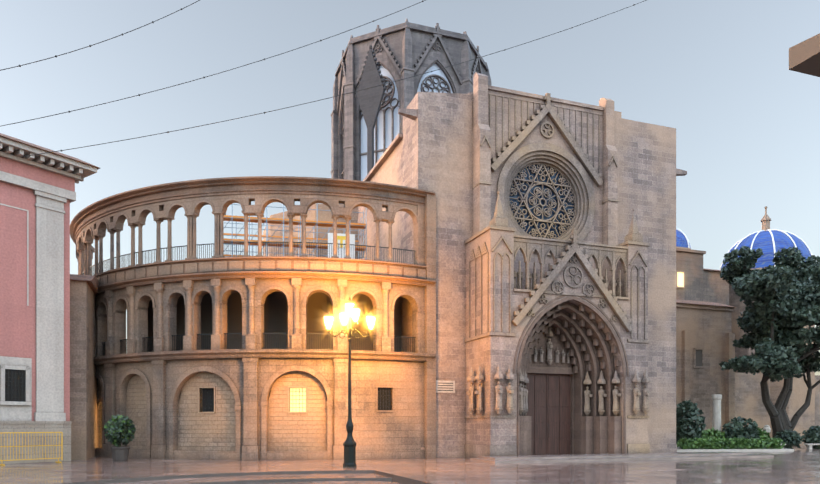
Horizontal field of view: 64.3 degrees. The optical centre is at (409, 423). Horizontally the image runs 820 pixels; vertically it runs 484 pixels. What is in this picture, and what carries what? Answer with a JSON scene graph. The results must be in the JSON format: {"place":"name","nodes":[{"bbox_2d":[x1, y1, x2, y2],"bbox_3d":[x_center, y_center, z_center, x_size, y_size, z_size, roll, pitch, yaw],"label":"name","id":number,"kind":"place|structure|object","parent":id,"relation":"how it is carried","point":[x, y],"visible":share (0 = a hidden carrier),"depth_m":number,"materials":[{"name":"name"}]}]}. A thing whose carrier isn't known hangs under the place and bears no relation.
{"place":"outdoors","nodes":[
{"label":"outdoors","id":0,"kind":"place"},
{"bbox_2d":[82,242,415,450],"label":"curved inner wall","id":1,"kind":"structure","parent":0,"point":[287,431],"depth_m":41.55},
{"bbox_2d":[263,204,357,258],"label":"cathedral chevet walls","id":2,"kind":"structure","parent":0,"point":[322,215],"depth_m":57.41,"materials":[{"name":"beige stone"}]},
{"bbox_2d":[0,0,645,156],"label":"overhead cables","id":3,"kind":"object","parent":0,"point":[235,68],"visible":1,"depth_m":28.56,"materials":[{"name":"grey plastic"}]},
{"bbox_2d":[355,45,386,174],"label":"tower wall","id":4,"kind":"structure","parent":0,"point":[370,100],"depth_m":63.14,"materials":[{"name":"grey stone"}]},
{"bbox_2d":[0,443,819,483],"bbox_3d":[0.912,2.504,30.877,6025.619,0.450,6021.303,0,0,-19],"label":"plaza pavement","id":5,"kind":"structure","parent":0,"point":[801,465],"depth_m":30.80,"materials":[{"name":"grey stone"}]},
{"bbox_2d":[0,432,62,464],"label":"yellow barrier","id":6,"kind":"object","parent":5,"relation":"on","point":[22,446],"visible":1,"depth_m":36.55,"materials":[{"name":"yellow metal"}]},
{"bbox_2d":[0,133,99,463],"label":"building","id":7,"kind":"structure","parent":5,"relation":"on","point":[37,195],"depth_m":37.62,"materials":[{"name":"paint"}]},
{"bbox_2d":[70,274,98,459],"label":"link building walls","id":8,"kind":"structure","parent":5,"relation":"on","point":[83,379],"depth_m":40.99,"materials":[{"name":"stone"}]},
{"bbox_2d":[110,442,129,460],"bbox_3d":[-17.445,1.529,39.305,1.100,1.500,1.100,0,0,-19],"label":"planter pot","id":9,"kind":"object","parent":5,"relation":"on","point":[120,453],"visible":0.9,"depth_m":38.93,"materials":[{"name":"grey concrete"}]},
{"bbox_2d":[104,414,136,446],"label":"planter shrub leaves","id":10,"kind":"object","parent":9,"relation":"in","point":[119,428],"visible":1,"depth_m":38.94,"materials":[{"name":"green plant"}]},
{"bbox_2d":[76,193,435,459],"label":"arcaded rotunda","id":11,"kind":"structure","parent":5,"relation":"on","point":[404,427],"depth_m":41.32,"materials":[{"name":"beige stone"}]},
{"bbox_2d":[198,386,306,412],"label":"windows","id":12,"kind":"structure","parent":11,"relation":"attached to","point":[199,399],"depth_m":41.01,"materials":[{"name":"glass"}]},
{"bbox_2d":[70,176,435,365],"bbox_3d":[-13.401,-9.546,49.065,24.092,11.050,23.151,0,0,-19],"label":"cornice","id":13,"kind":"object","parent":11,"relation":"attached to","point":[84,217],"visible":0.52,"depth_m":40.74,"materials":[{"name":"beige stone"}]},
{"bbox_2d":[223,203,366,259],"bbox_3d":[-9.497,-13.680,52.302,11.497,6.942,5.005,0,0,-11],"label":"scaffolding on terrace","id":14,"kind":"object","parent":11,"relation":"on","point":[341,238],"visible":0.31,"depth_m":50.50,"materials":[{"name":"grey metal"}]},
{"bbox_2d":[323,297,375,466],"bbox_3d":[-3.176,-2.176,34.401,2.616,8.910,1.446,0,0,23],"label":"street lamp post","id":15,"kind":"object","parent":5,"relation":"on","point":[349,444],"visible":0.98,"depth_m":34.30,"materials":[{"name":"black metal"}]},
{"bbox_2d":[324,303,375,328],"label":"street lamp lanterns","id":16,"kind":"object","parent":15,"relation":"attached to","point":[353,313],"visible":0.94,"depth_m":34.23,"materials":[{"name":"white glass"}]},
{"bbox_2d":[358,73,686,457],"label":"cathedral facade walls","id":17,"kind":"structure","parent":5,"relation":"on","point":[440,152],"depth_m":43.75,"materials":[{"name":"beige stone"}]},
{"bbox_2d":[331,19,490,203],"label":"octagonal tower","id":18,"kind":"structure","parent":17,"relation":"attached to","point":[406,49],"depth_m":65.03,"materials":[{"name":"stone"}]},
{"bbox_2d":[361,64,452,180],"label":"windows","id":19,"kind":"structure","parent":18,"relation":"in","point":[388,121],"depth_m":64.94,"materials":[{"name":"white glass"}]},
{"bbox_2d":[436,165,573,454],"bbox_3d":[6.906,-8.071,44.675,11.050,20.700,0.750,0,0,-19],"label":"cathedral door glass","id":20,"kind":"object","parent":17,"relation":"in","point":[549,404],"visible":0.6,"depth_m":45.38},
{"bbox_2d":[464,93,649,457],"bbox_3d":[9.734,-10.221,43.582,12.520,25.000,4.431,0,0,-19],"label":"facade stone ornament","id":21,"kind":"object","parent":17,"relation":"attached to","point":[568,243],"visible":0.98,"depth_m":43.72,"materials":[{"name":"stone"}]},
{"bbox_2d":[513,295,628,455],"bbox_3d":[10.011,-3.082,43.609,8.640,10.723,3.324,0,0,-19],"label":"arched portal","id":22,"kind":"object","parent":5,"relation":"on","point":[580,336],"visible":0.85,"depth_m":44.04,"materials":[{"name":"brown stone"}]},
{"bbox_2d":[470,452,773,463],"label":"stone step","id":23,"kind":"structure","parent":5,"relation":"on","point":[594,457],"depth_m":40.72,"materials":[{"name":"stone"}]},
{"bbox_2d":[676,33,819,442],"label":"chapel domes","id":24,"kind":"structure","parent":5,"relation":"on","point":[710,306],"depth_m":73.72,"materials":[{"name":"stone"}]},
{"bbox_2d":[676,400,819,448],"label":"hedge shrubs","id":25,"kind":"object","parent":5,"relation":"on","point":[739,433],"visible":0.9,"depth_m":53.69,"materials":[{"name":"green plant"}]},
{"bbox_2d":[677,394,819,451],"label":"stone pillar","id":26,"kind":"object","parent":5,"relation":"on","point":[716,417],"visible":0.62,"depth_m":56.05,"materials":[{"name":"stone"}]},
{"bbox_2d":[719,245,819,437],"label":"olive tree","id":27,"kind":"object","parent":5,"relation":"on","point":[790,280],"depth_m":57.62,"materials":[{"name":"green plant"}]},
{"bbox_2d":[0,0,819,374],"label":"sky","id":28,"kind":"structure","parent":0,"point":[717,73],"materials":[{"name":"blue"}]}
]}

